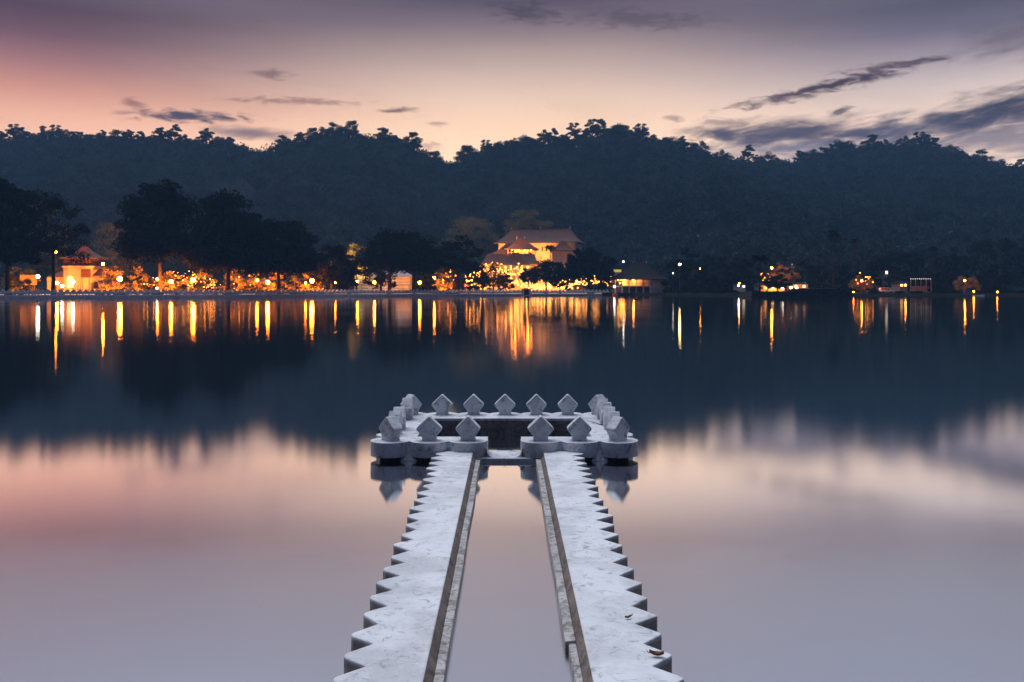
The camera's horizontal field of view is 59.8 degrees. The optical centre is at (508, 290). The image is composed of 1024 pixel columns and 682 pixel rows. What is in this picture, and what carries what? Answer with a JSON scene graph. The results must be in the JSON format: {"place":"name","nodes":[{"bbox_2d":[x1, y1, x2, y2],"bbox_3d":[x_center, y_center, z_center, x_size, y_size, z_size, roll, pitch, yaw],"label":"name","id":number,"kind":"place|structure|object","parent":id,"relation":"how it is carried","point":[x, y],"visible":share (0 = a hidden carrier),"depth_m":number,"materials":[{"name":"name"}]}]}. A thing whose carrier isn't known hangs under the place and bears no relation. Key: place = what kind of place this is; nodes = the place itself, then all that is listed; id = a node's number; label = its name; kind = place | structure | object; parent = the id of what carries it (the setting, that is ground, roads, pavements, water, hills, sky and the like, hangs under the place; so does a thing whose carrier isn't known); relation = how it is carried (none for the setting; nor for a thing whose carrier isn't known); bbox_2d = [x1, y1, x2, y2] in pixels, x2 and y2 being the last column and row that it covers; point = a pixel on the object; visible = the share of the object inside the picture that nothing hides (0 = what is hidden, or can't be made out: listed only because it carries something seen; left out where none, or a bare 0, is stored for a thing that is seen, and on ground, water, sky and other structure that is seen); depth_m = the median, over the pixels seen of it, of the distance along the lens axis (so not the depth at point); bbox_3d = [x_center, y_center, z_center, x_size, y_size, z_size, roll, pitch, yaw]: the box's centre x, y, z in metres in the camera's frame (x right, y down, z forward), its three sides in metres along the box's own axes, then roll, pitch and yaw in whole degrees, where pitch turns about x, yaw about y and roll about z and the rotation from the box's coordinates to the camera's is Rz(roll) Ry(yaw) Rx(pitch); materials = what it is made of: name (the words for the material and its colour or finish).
{"place":"outdoors","nodes":[
{"label":"outdoors","id":0,"kind":"place"},
{"bbox_2d":[0,287,1018,293],"bbox_3d":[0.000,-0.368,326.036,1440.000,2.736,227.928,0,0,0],"label":"ground","id":1,"kind":"structure","parent":0,"point":[39,288],"depth_m":325.70,"materials":[{"name":"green plant"}]},
{"bbox_2d":[0,266,40,294],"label":"park tree","id":2,"kind":"object","parent":1,"relation":"on","point":[14,279],"visible":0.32,"depth_m":260.72,"materials":[{"name":"green plant"}]},
{"bbox_2d":[0,177,44,294],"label":"shade tree","id":3,"kind":"object","parent":1,"relation":"on","point":[13,249],"visible":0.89,"depth_m":235.56,"materials":[{"name":"green plant"}]},
{"bbox_2d":[20,275,36,289],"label":"signboard","id":4,"kind":"object","parent":1,"relation":"on","point":[28,279],"visible":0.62,"depth_m":252.00,"materials":[{"name":"paint"}]},
{"bbox_2d":[23,204,68,288],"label":"misty tree","id":5,"kind":"object","parent":1,"relation":"on","point":[45,262],"visible":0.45,"depth_m":329.17,"materials":[{"name":"green plant"}]},
{"bbox_2d":[11,185,90,294],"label":"shade tree","id":6,"kind":"object","parent":1,"relation":"on","point":[52,205],"visible":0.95,"depth_m":238.62,"materials":[{"name":"green plant"}]},
{"bbox_2d":[47,246,114,291],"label":"gatehouse","id":7,"kind":"object","parent":1,"relation":"on","point":[68,274],"visible":0.77,"depth_m":266.80,"materials":[{"name":"beige paint"}]},
{"bbox_2d":[90,221,131,280],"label":"misty tree","id":8,"kind":"object","parent":1,"relation":"on","point":[108,255],"visible":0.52,"depth_m":297.73,"materials":[{"name":"green plant"}]},
{"bbox_2d":[96,265,128,294],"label":"park tree","id":9,"kind":"object","parent":1,"relation":"on","point":[113,283],"visible":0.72,"depth_m":261.52,"materials":[{"name":"green plant"}]},
{"bbox_2d":[121,266,156,294],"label":"park tree","id":10,"kind":"object","parent":1,"relation":"on","point":[146,278],"visible":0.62,"depth_m":266.71,"materials":[{"name":"green plant"}]},
{"bbox_2d":[111,177,205,294],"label":"shade tree","id":11,"kind":"object","parent":1,"relation":"on","point":[157,236],"visible":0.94,"depth_m":256.69,"materials":[{"name":"green plant"}]},
{"bbox_2d":[151,270,193,294],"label":"park tree","id":12,"kind":"object","parent":1,"relation":"on","point":[171,276],"visible":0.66,"depth_m":267.49,"materials":[{"name":"green plant"}]},
{"bbox_2d":[188,269,217,294],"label":"park tree","id":13,"kind":"object","parent":1,"relation":"on","point":[200,277],"visible":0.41,"depth_m":275.02,"materials":[{"name":"green plant"}]},
{"bbox_2d":[179,187,280,290],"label":"shade tree","id":14,"kind":"object","parent":1,"relation":"on","point":[232,238],"visible":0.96,"depth_m":260.29,"materials":[{"name":"green plant"}]},
{"bbox_2d":[217,269,261,291],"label":"park tree","id":15,"kind":"object","parent":1,"relation":"on","point":[244,283],"visible":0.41,"depth_m":284.86,"materials":[{"name":"green plant"}]},
{"bbox_2d":[256,272,292,290],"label":"park tree","id":16,"kind":"object","parent":1,"relation":"on","point":[271,285],"visible":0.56,"depth_m":290.27,"materials":[{"name":"green plant"}]},
{"bbox_2d":[242,218,323,289],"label":"shade tree","id":17,"kind":"object","parent":1,"relation":"on","point":[294,242],"visible":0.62,"depth_m":270.06,"materials":[{"name":"green plant"}]},
{"bbox_2d":[0,289,608,297],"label":"lake wall","id":18,"kind":"structure","parent":1,"relation":"on","point":[326,292],"depth_m":271.55,"materials":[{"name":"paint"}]},
{"bbox_2d":[288,272,323,293],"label":"park tree","id":19,"kind":"object","parent":1,"relation":"on","point":[308,287],"visible":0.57,"depth_m":299.73,"materials":[{"name":"green plant"}]},
{"bbox_2d":[306,244,359,289],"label":"shade tree","id":20,"kind":"object","parent":1,"relation":"on","point":[333,272],"visible":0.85,"depth_m":297.16,"materials":[{"name":"green plant"}]},
{"bbox_2d":[340,254,362,293],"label":"shade tree","id":21,"kind":"object","parent":1,"relation":"on","point":[350,281],"visible":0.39,"depth_m":302.66,"materials":[{"name":"green plant"}]},
{"bbox_2d":[347,243,372,289],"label":"golden tree","id":22,"kind":"object","parent":1,"relation":"on","point":[350,251],"visible":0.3,"depth_m":344.71,"materials":[{"name":"green plant"}]},
{"bbox_2d":[360,266,397,293],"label":"tree","id":23,"kind":"object","parent":1,"relation":"on","point":[381,278],"visible":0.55,"depth_m":320.70,"materials":[{"name":"green plant"}]},
{"bbox_2d":[354,270,411,290],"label":"terrace building","id":24,"kind":"structure","parent":1,"relation":"on","point":[405,278],"depth_m":352.00,"materials":[{"name":"beige paint"}]},
{"bbox_2d":[354,227,447,293],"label":"umbrella tree","id":25,"kind":"object","parent":1,"relation":"on","point":[397,252],"visible":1,"depth_m":304.79,"materials":[{"name":"green plant"}]},
{"bbox_2d":[415,272,438,290],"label":"tree","id":26,"kind":"object","parent":1,"relation":"on","point":[423,285],"visible":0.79,"depth_m":321.14,"materials":[{"name":"green plant"}]},
{"bbox_2d":[432,272,455,293],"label":"park tree","id":27,"kind":"object","parent":1,"relation":"on","point":[448,287],"visible":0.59,"depth_m":332.71,"materials":[{"name":"green plant"}]},
{"bbox_2d":[436,235,484,293],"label":"umbrella tree","id":28,"kind":"object","parent":1,"relation":"on","point":[458,265],"visible":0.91,"depth_m":322.12,"materials":[{"name":"green plant"}]},
{"bbox_2d":[460,273,479,293],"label":"tree","id":29,"kind":"object","parent":1,"relation":"on","point":[469,287],"visible":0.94,"depth_m":331.58,"materials":[{"name":"green plant"}]},
{"bbox_2d":[472,274,496,293],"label":"tree","id":30,"kind":"object","parent":1,"relation":"on","point":[477,281],"visible":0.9,"depth_m":336.55,"materials":[{"name":"green plant"}]},
{"bbox_2d":[474,263,511,289],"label":"tree","id":31,"kind":"object","parent":1,"relation":"on","point":[503,280],"visible":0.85,"depth_m":339.40,"materials":[{"name":"green plant"}]},
{"bbox_2d":[481,253,541,282],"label":"temple range","id":32,"kind":"structure","parent":1,"relation":"on","point":[512,260],"depth_m":392.00,"materials":[{"name":"ceramic"}]},
{"bbox_2d":[491,243,533,254],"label":"temple wing","id":33,"kind":"structure","parent":1,"relation":"on","point":[501,250],"depth_m":414.95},
{"bbox_2d":[508,268,522,282],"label":"entrance block","id":34,"kind":"structure","parent":1,"relation":"on","point":[516,275],"depth_m":384.00,"materials":[{"name":"beige paint"}]},
{"bbox_2d":[464,282,572,291],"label":"temple wall","id":35,"kind":"structure","parent":1,"relation":"on","point":[520,286],"depth_m":376.40,"materials":[{"name":"beige paint"}]},
{"bbox_2d":[504,236,538,259],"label":"temple tower","id":36,"kind":"structure","parent":1,"relation":"on","point":[521,245],"depth_m":406.49,"materials":[{"name":"ceramic"}]},
{"bbox_2d":[519,268,537,287],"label":"tree","id":37,"kind":"object","parent":1,"relation":"on","point":[523,276],"visible":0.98,"depth_m":349.81,"materials":[{"name":"green plant"}]},
{"bbox_2d":[494,226,586,285],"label":"temple hall","id":38,"kind":"structure","parent":1,"relation":"on","point":[540,239],"depth_m":435.00,"materials":[{"name":"beige paint"}]},
{"bbox_2d":[522,259,568,293],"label":"umbrella tree","id":39,"kind":"object","parent":1,"relation":"on","point":[544,272],"visible":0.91,"depth_m":350.84,"materials":[{"name":"green plant"}]},
{"bbox_2d":[548,273,569,293],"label":"tree","id":40,"kind":"object","parent":1,"relation":"on","point":[560,285],"visible":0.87,"depth_m":349.92,"materials":[{"name":"green plant"}]},
{"bbox_2d":[550,241,573,282],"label":"temple shrine","id":41,"kind":"object","parent":1,"relation":"on","point":[562,251],"visible":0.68,"depth_m":415.20,"materials":[{"name":"ceramic"}]},
{"bbox_2d":[561,247,618,290],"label":"umbrella tree","id":42,"kind":"object","parent":1,"relation":"on","point":[588,264],"visible":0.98,"depth_m":349.73,"materials":[{"name":"green plant"}]},
{"bbox_2d":[610,270,621,291],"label":"shed","id":43,"kind":"structure","parent":1,"relation":"on","point":[618,283],"depth_m":372.30,"materials":[{"name":"white paint"}]},
{"bbox_2d":[661,259,689,292],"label":"shore tree","id":44,"kind":"object","parent":1,"relation":"on","point":[676,283],"visible":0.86,"depth_m":348.43,"materials":[{"name":"green plant"}]},
{"bbox_2d":[676,246,704,287],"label":"shore tree","id":45,"kind":"object","parent":1,"relation":"on","point":[689,264],"visible":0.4,"depth_m":371.65,"materials":[{"name":"green plant"}]},
{"bbox_2d":[688,269,718,291],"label":"shore tree","id":46,"kind":"object","parent":1,"relation":"on","point":[694,283],"visible":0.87,"depth_m":336.78,"materials":[{"name":"green plant"}]},
{"bbox_2d":[716,271,738,292],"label":"shore tree","id":47,"kind":"object","parent":1,"relation":"on","point":[728,284],"visible":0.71,"depth_m":332.56,"materials":[{"name":"green plant"}]},
{"bbox_2d":[721,257,750,290],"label":"shore tree","id":48,"kind":"object","parent":1,"relation":"on","point":[737,264],"visible":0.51,"depth_m":349.98,"materials":[{"name":"green plant"}]},
{"bbox_2d":[741,258,763,289],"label":"shore tree","id":49,"kind":"object","parent":1,"relation":"on","point":[752,281],"visible":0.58,"depth_m":349.05,"materials":[{"name":"green plant"}]},
{"bbox_2d":[762,274,792,290],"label":"umbrella tree","id":50,"kind":"object","parent":1,"relation":"on","point":[772,282],"visible":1,"depth_m":316.80,"materials":[{"name":"green plant"}]},
{"bbox_2d":[769,262,789,285],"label":"lit tree","id":51,"kind":"object","parent":1,"relation":"on","point":[778,272],"visible":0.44,"depth_m":335.28,"materials":[{"name":"green plant"}]},
{"bbox_2d":[783,266,800,282],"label":"lit tree","id":52,"kind":"object","parent":1,"relation":"on","point":[796,276],"visible":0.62,"depth_m":336.83,"materials":[{"name":"green plant"}]},
{"bbox_2d":[786,282,807,290],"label":"house","id":53,"kind":"structure","parent":1,"relation":"on","point":[800,284],"depth_m":330.00,"materials":[{"name":"white paint"}]},
{"bbox_2d":[788,261,817,284],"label":"shore tree","id":54,"kind":"object","parent":1,"relation":"on","point":[807,268],"visible":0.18,"depth_m":345.48,"materials":[{"name":"green plant"}]},
{"bbox_2d":[808,264,838,287],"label":"shore tree","id":55,"kind":"object","parent":1,"relation":"on","point":[820,280],"visible":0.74,"depth_m":336.02,"materials":[{"name":"green plant"}]},
{"bbox_2d":[826,230,841,287],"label":"palm tree","id":56,"kind":"object","parent":1,"relation":"on","point":[833,234],"visible":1,"depth_m":321.75,"materials":[{"name":"green plant"}]},
{"bbox_2d":[831,265,866,291],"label":"shore tree","id":57,"kind":"object","parent":1,"relation":"on","point":[843,281],"visible":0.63,"depth_m":342.41,"materials":[{"name":"green plant"}]},
{"bbox_2d":[848,275,874,292],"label":"lit tree","id":58,"kind":"object","parent":1,"relation":"on","point":[860,285],"visible":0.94,"depth_m":319.94,"materials":[{"name":"green plant"}]},
{"bbox_2d":[864,257,901,289],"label":"shore tree","id":59,"kind":"object","parent":1,"relation":"on","point":[877,265],"visible":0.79,"depth_m":350.34,"materials":[{"name":"green plant"}]},
{"bbox_2d":[890,281,908,291],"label":"house","id":60,"kind":"structure","parent":1,"relation":"on","point":[898,285],"depth_m":326.85,"materials":[{"name":"white paint"}]},
{"bbox_2d":[903,277,931,291],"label":"shelter","id":61,"kind":"object","parent":1,"relation":"on","point":[921,288],"visible":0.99,"depth_m":331.54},
{"bbox_2d":[927,270,957,291],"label":"shore tree","id":62,"kind":"object","parent":1,"relation":"on","point":[940,281],"visible":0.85,"depth_m":330.49,"materials":[{"name":"green plant"}]},
{"bbox_2d":[952,276,981,292],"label":"lit tree","id":63,"kind":"object","parent":1,"relation":"on","point":[969,284],"visible":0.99,"depth_m":320.72,"materials":[{"name":"orange plant"}]},
{"bbox_2d":[970,263,1012,291],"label":"shore tree","id":64,"kind":"object","parent":1,"relation":"on","point":[990,282],"visible":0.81,"depth_m":328.63,"materials":[{"name":"green plant"}]},
{"bbox_2d":[0,296,1023,681],"bbox_3d":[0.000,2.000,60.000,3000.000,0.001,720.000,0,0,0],"label":"water","id":65,"kind":"structure","parent":0,"point":[792,490],"depth_m":9.32,"materials":[{"name":"liquid"}]},
{"bbox_2d":[333,451,479,681],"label":"stone walkway","id":66,"kind":"structure","parent":65,"relation":"in","point":[406,632],"depth_m":5.64,"materials":[{"name":"white stone"}]},
{"bbox_2d":[370,394,637,461],"bbox_3d":[-0.047,2.044,11.680,3.176,1.113,2.676,0,0,0],"label":"stone tank","id":67,"kind":"object","parent":65,"relation":"in","point":[408,431],"visible":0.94,"depth_m":10.55,"materials":[{"name":"stone"}]},
{"bbox_2d":[536,451,683,681],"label":"stone walkway","id":68,"kind":"structure","parent":65,"relation":"in","point":[600,597],"depth_m":5.67,"materials":[{"name":"white stone"}]},
{"bbox_2d":[609,261,668,292],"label":"lakeside pavilion","id":69,"kind":"structure","parent":65,"relation":"in","point":[644,277],"depth_m":347.36,"materials":[{"name":"stone"}]},
{"bbox_2d":[739,288,853,296],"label":"stone island","id":70,"kind":"structure","parent":65,"relation":"in","point":[813,292],"depth_m":257.09,"materials":[{"name":"grey stone"}]},
{"bbox_2d":[748,255,771,290],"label":"palm tree","id":71,"kind":"object","parent":70,"relation":"on","point":[763,258],"visible":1,"depth_m":257.89,"materials":[{"name":"green plant"}]},
{"bbox_2d":[0,147,1023,290],"bbox_3d":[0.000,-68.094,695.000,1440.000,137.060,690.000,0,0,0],"label":"hills","id":72,"kind":"structure","parent":0,"point":[702,229],"depth_m":492.60,"materials":[{"name":"green plant"}]},
{"bbox_2d":[4,124,18,137],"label":"ridge tree","id":73,"kind":"object","parent":72,"relation":"on","point":[9,131],"visible":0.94,"depth_m":809.32,"materials":[{"name":"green plant"}]},
{"bbox_2d":[48,125,62,137],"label":"ridge tree","id":74,"kind":"object","parent":72,"relation":"on","point":[53,130],"visible":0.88,"depth_m":799.36,"materials":[{"name":"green plant"}]},
{"bbox_2d":[166,124,181,139],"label":"ridge tree","id":75,"kind":"object","parent":72,"relation":"on","point":[172,133],"visible":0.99,"depth_m":774.10,"materials":[{"name":"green plant"}]},
{"bbox_2d":[198,128,214,143],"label":"ridge tree","id":76,"kind":"object","parent":72,"relation":"on","point":[206,135],"visible":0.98,"depth_m":770.50,"materials":[{"name":"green plant"}]},
{"bbox_2d":[300,128,318,141],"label":"ridge tree","id":77,"kind":"object","parent":72,"relation":"on","point":[312,131],"visible":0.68,"depth_m":765.16,"materials":[{"name":"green plant"}]},
{"bbox_2d":[339,120,359,136],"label":"ridge tree","id":78,"kind":"object","parent":72,"relation":"on","point":[354,127],"visible":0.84,"depth_m":767.78,"materials":[{"name":"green plant"}]},
{"bbox_2d":[373,127,390,142],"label":"ridge tree","id":79,"kind":"object","parent":72,"relation":"on","point":[383,133],"visible":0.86,"depth_m":772.70,"materials":[{"name":"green plant"}]},
{"bbox_2d":[403,132,422,150],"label":"ridge tree","id":80,"kind":"object","parent":72,"relation":"on","point":[417,141],"visible":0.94,"depth_m":776.85,"materials":[{"name":"green plant"}]},
{"bbox_2d":[427,151,444,164],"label":"ridge tree","id":81,"kind":"object","parent":72,"relation":"on","point":[437,154],"visible":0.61,"depth_m":779.76,"materials":[{"name":"green plant"}]},
{"bbox_2d":[453,145,472,160],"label":"ridge tree","id":82,"kind":"object","parent":72,"relation":"on","point":[459,153],"visible":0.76,"depth_m":784.68,"materials":[{"name":"green plant"}]},
{"bbox_2d":[458,145,480,161],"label":"ridge tree","id":83,"kind":"object","parent":72,"relation":"on","point":[470,152],"visible":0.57,"depth_m":784.20,"materials":[{"name":"green plant"}]},
{"bbox_2d":[441,216,500,254],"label":"rain tree","id":84,"kind":"object","parent":72,"relation":"on","point":[484,234],"visible":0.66,"depth_m":515.72,"materials":[{"name":"green plant"}]},
{"bbox_2d":[0,127,1023,280],"bbox_3d":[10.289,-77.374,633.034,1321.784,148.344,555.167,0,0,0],"label":"forest","id":85,"kind":"object","parent":72,"relation":"on","point":[727,190],"visible":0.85,"depth_m":625.04,"materials":[{"name":"green plant"}]},
{"bbox_2d":[516,134,538,148],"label":"ridge tree","id":86,"kind":"object","parent":72,"relation":"on","point":[524,139],"visible":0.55,"depth_m":796.60,"materials":[{"name":"green plant"}]},
{"bbox_2d":[501,209,554,237],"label":"rain tree","id":87,"kind":"object","parent":72,"relation":"on","point":[524,221],"visible":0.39,"depth_m":515.67,"materials":[{"name":"green plant"}]},
{"bbox_2d":[537,129,551,143],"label":"ridge tree","id":88,"kind":"object","parent":72,"relation":"on","point":[544,136],"visible":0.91,"depth_m":803.22,"materials":[{"name":"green plant"}]},
{"bbox_2d":[566,122,581,137],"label":"ridge tree","id":89,"kind":"object","parent":72,"relation":"on","point":[573,132],"visible":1,"depth_m":809.89,"materials":[{"name":"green plant"}]},
{"bbox_2d":[584,118,600,136],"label":"ridge tree","id":90,"kind":"object","parent":72,"relation":"on","point":[589,123],"visible":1,"depth_m":812.69,"materials":[{"name":"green plant"}]},
{"bbox_2d":[590,119,607,135],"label":"ridge tree","id":91,"kind":"object","parent":72,"relation":"on","point":[602,128],"visible":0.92,"depth_m":813.34,"materials":[{"name":"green plant"}]},
{"bbox_2d":[607,123,630,137],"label":"ridge tree","id":92,"kind":"object","parent":72,"relation":"on","point":[614,128],"visible":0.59,"depth_m":812.36,"materials":[{"name":"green plant"}]},
{"bbox_2d":[695,140,711,157],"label":"ridge tree","id":93,"kind":"object","parent":72,"relation":"on","point":[700,145],"visible":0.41,"depth_m":839.28,"materials":[{"name":"green plant"}]},
{"bbox_2d":[741,144,754,158],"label":"ridge tree","id":94,"kind":"object","parent":72,"relation":"on","point":[745,153],"visible":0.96,"depth_m":862.92,"materials":[{"name":"green plant"}]},
{"bbox_2d":[828,139,846,155],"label":"ridge tree","id":95,"kind":"object","parent":72,"relation":"on","point":[838,144],"visible":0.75,"depth_m":877.30,"materials":[{"name":"green plant"}]},
{"bbox_2d":[865,134,879,146],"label":"ridge tree","id":96,"kind":"object","parent":72,"relation":"on","point":[871,140],"visible":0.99,"depth_m":873.87,"materials":[{"name":"green plant"}]},
{"bbox_2d":[876,268,888,289],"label":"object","id":97,"kind":"structure","parent":72,"relation":"on","point":[883,274],"depth_m":350.00,"materials":[{"name":"white plant"}]},
{"bbox_2d":[885,250,925,285],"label":"shore tree","id":98,"kind":"object","parent":72,"relation":"on","point":[898,259],"visible":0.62,"depth_m":357.37,"materials":[{"name":"green plant"}]},
{"bbox_2d":[903,246,952,282],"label":"shore tree","id":99,"kind":"object","parent":72,"relation":"on","point":[929,265],"visible":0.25,"depth_m":368.00,"materials":[{"name":"green plant"}]},
{"bbox_2d":[927,137,941,149],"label":"ridge tree","id":100,"kind":"object","parent":72,"relation":"on","point":[933,141],"visible":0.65,"depth_m":860.10,"materials":[{"name":"green plant"}]},
{"bbox_2d":[933,246,971,280],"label":"shore tree","id":101,"kind":"object","parent":72,"relation":"on","point":[962,267],"visible":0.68,"depth_m":361.94,"materials":[{"name":"green plant"}]},
{"bbox_2d":[0,0,1023,294],"label":"sky","id":102,"kind":"structure","parent":0,"point":[782,78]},
{"bbox_2d":[602,293,1023,295],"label":"lake bank","id":103,"kind":"structure","parent":0,"point":[855,294],"depth_m":302.94,"materials":[{"name":"green stone"}]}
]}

